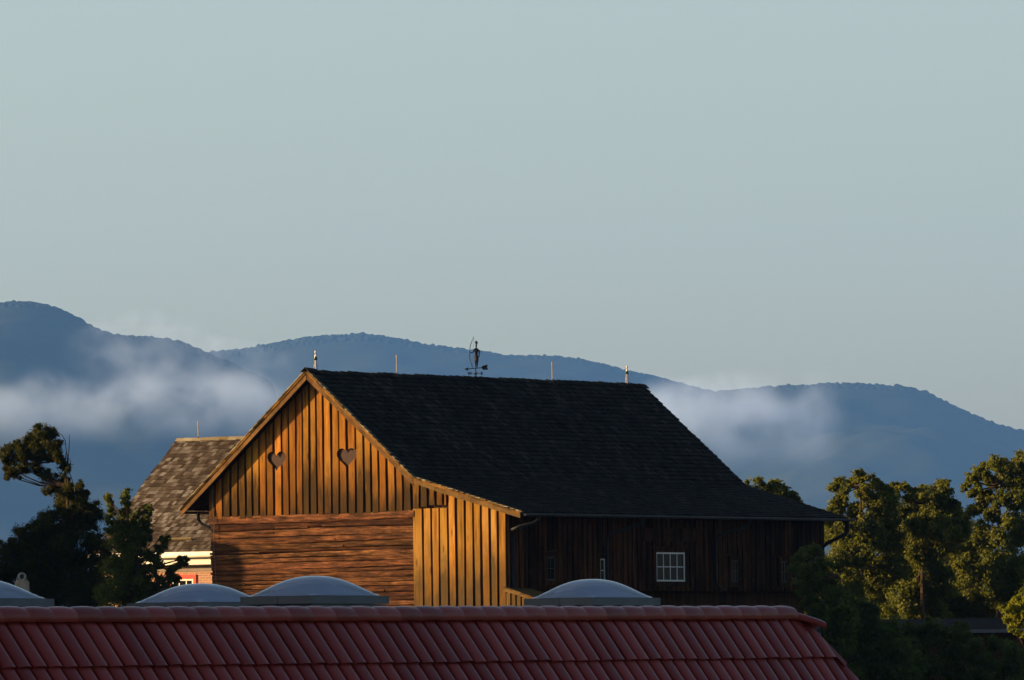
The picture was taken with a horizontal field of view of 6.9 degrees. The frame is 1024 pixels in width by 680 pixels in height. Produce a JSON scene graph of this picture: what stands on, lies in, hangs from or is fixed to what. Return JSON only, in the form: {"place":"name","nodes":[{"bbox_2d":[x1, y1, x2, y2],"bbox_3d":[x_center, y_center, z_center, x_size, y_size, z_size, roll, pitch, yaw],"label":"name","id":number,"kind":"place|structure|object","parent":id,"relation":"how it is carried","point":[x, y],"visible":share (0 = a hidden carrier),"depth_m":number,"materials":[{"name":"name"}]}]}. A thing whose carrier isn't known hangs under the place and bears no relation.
{"place":"outdoors","nodes":[
{"label":"outdoors","id":0,"kind":"place"},
{"bbox_2d":[15,572,28,590],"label":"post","id":1,"kind":"object","parent":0,"point":[23,583],"visible":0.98,"depth_m":87.92,"materials":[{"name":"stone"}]},
{"bbox_2d":[0,300,277,581],"bbox_3d":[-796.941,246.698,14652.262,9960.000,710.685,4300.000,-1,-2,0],"label":"hill","id":2,"kind":"structure","parent":0,"point":[124,411],"depth_m":14876.76,"materials":[{"name":"blue"}]},
{"bbox_2d":[208,332,712,401],"bbox_3d":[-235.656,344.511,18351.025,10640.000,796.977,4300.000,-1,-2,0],"label":"hill","id":3,"kind":"structure","parent":0,"point":[280,365],"depth_m":19103.89,"materials":[{"name":"blue"}]},
{"bbox_2d":[0,0,1023,429],"label":"sky","id":4,"kind":"structure","parent":0,"point":[715,195],"materials":[{"name":"blue"}]},
{"bbox_2d":[662,382,1023,555],"bbox_3d":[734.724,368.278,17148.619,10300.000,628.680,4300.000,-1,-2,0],"label":"hill","id":5,"kind":"structure","parent":0,"point":[807,443],"depth_m":17451.92,"materials":[{"name":"blue"}]},
{"label":"ground","id":6,"kind":"structure","parent":0,"visible":0},
{"bbox_2d":[0,422,115,606],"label":"cedar tree","id":7,"kind":"object","parent":6,"relation":"on","point":[47,556],"visible":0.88,"depth_m":279.55,"materials":[{"name":"green plant"}]},
{"bbox_2d":[91,487,190,606],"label":"young tree","id":8,"kind":"object","parent":6,"relation":"on","point":[129,569],"visible":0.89,"depth_m":273.00,"materials":[{"name":"green plant"}]},
{"bbox_2d":[88,436,243,606],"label":"house","id":9,"kind":"structure","parent":6,"relation":"on","point":[183,469],"depth_m":296.93,"materials":[{"name":"brown tile"}]},
{"bbox_2d":[170,574,196,585],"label":"window","id":10,"kind":"structure","parent":9,"relation":"in","point":[192,578],"depth_m":293.63,"materials":[{"name":"white paint"}]},
{"bbox_2d":[0,605,858,679],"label":"tiled building","id":11,"kind":"structure","parent":6,"relation":"on","point":[670,642],"depth_m":76.81,"materials":[{"name":"red tile"}]},
{"bbox_2d":[0,581,53,606],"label":"skylight","id":12,"kind":"object","parent":11,"relation":"on","point":[12,595],"visible":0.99,"depth_m":76.61,"materials":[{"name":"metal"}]},
{"bbox_2d":[127,583,250,606],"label":"skylight","id":13,"kind":"object","parent":11,"relation":"on","point":[201,594],"visible":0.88,"depth_m":82.22,"materials":[{"name":"plastic"}]},
{"bbox_2d":[240,576,388,606],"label":"skylight","id":14,"kind":"object","parent":11,"relation":"on","point":[305,591],"visible":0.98,"depth_m":77.51,"materials":[{"name":"plastic"}]},
{"bbox_2d":[524,579,660,606],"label":"skylight","id":15,"kind":"object","parent":11,"relation":"on","point":[591,592],"visible":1,"depth_m":82.73,"materials":[{"name":"plastic"}]},
{"bbox_2d":[178,367,854,637],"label":"barn","id":16,"kind":"structure","parent":6,"relation":"on","point":[411,490],"depth_m":271.67,"materials":[{"name":"brown wood"}]},
{"bbox_2d":[314,350,317,369],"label":"lightning rod","id":17,"kind":"object","parent":16,"relation":"on","point":[315,360],"visible":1,"depth_m":270.59,"materials":[{"name":"metal"}]},
{"bbox_2d":[465,336,487,376],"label":"weather vane","id":18,"kind":"object","parent":16,"relation":"on","point":[476,357],"visible":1,"depth_m":278.29,"materials":[{"name":"black metal"}]},
{"bbox_2d":[542,552,557,584],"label":"window","id":19,"kind":"structure","parent":16,"relation":"in","point":[549,560],"depth_m":268.21,"materials":[{"name":"brown glass"}]},
{"bbox_2d":[597,554,605,579],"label":"window","id":20,"kind":"structure","parent":16,"relation":"in","point":[601,558],"depth_m":270.77,"materials":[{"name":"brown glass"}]},
{"bbox_2d":[625,366,628,382],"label":"lightning rod","id":21,"kind":"object","parent":16,"relation":"on","point":[626,372],"visible":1,"depth_m":285.99,"materials":[{"name":"metal"}]},
{"bbox_2d":[652,548,687,585],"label":"window","id":22,"kind":"structure","parent":16,"relation":"in","point":[668,564],"depth_m":274.16,"materials":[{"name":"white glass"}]},
{"bbox_2d":[728,556,741,585],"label":"window","id":23,"kind":"structure","parent":16,"relation":"in","point":[734,567],"depth_m":277.46,"materials":[{"name":"brown glass"}]},
{"bbox_2d":[778,556,790,586],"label":"window","id":24,"kind":"structure","parent":16,"relation":"in","point":[784,579],"depth_m":279.98,"materials":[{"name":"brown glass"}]},
{"bbox_2d":[744,475,802,502],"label":"leafy tree","id":25,"kind":"object","parent":6,"relation":"on","point":[776,487],"visible":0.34,"depth_m":313.84,"materials":[{"name":"green plant"}]},
{"bbox_2d":[787,541,933,679],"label":"shade tree","id":26,"kind":"object","parent":6,"relation":"on","point":[840,613],"visible":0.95,"depth_m":270.29,"materials":[{"name":"green plant"}]},
{"bbox_2d":[823,467,916,601],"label":"leafy tree","id":27,"kind":"object","parent":6,"relation":"on","point":[872,574],"visible":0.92,"depth_m":312.54,"materials":[{"name":"green plant"}]},
{"bbox_2d":[804,508,1023,618],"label":"leafy tree","id":28,"kind":"object","parent":6,"relation":"on","point":[963,608],"visible":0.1,"depth_m":324.07,"materials":[{"name":"green plant"}]},
{"bbox_2d":[814,618,1023,679],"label":"shed","id":29,"kind":"structure","parent":6,"relation":"on","point":[984,627],"depth_m":292.02,"materials":[{"name":"grey wood"}]},
{"bbox_2d":[880,478,971,618],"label":"leafy tree","id":30,"kind":"object","parent":6,"relation":"on","point":[924,509],"visible":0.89,"depth_m":315.69,"materials":[{"name":"green plant"}]},
{"bbox_2d":[892,614,1023,679],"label":"shrub","id":31,"kind":"object","parent":6,"relation":"on","point":[930,633],"visible":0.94,"depth_m":272.56,"materials":[{"name":"green plant"}]},
{"bbox_2d":[943,449,1023,617],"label":"leafy tree","id":32,"kind":"object","parent":6,"relation":"on","point":[977,565],"visible":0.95,"depth_m":311.37,"materials":[{"name":"green plant"}]},
{"bbox_2d":[1001,589,1023,646],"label":"bush","id":33,"kind":"object","parent":6,"relation":"on","point":[1015,612],"visible":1,"depth_m":235.89,"materials":[{"name":"green plant"}]}
]}

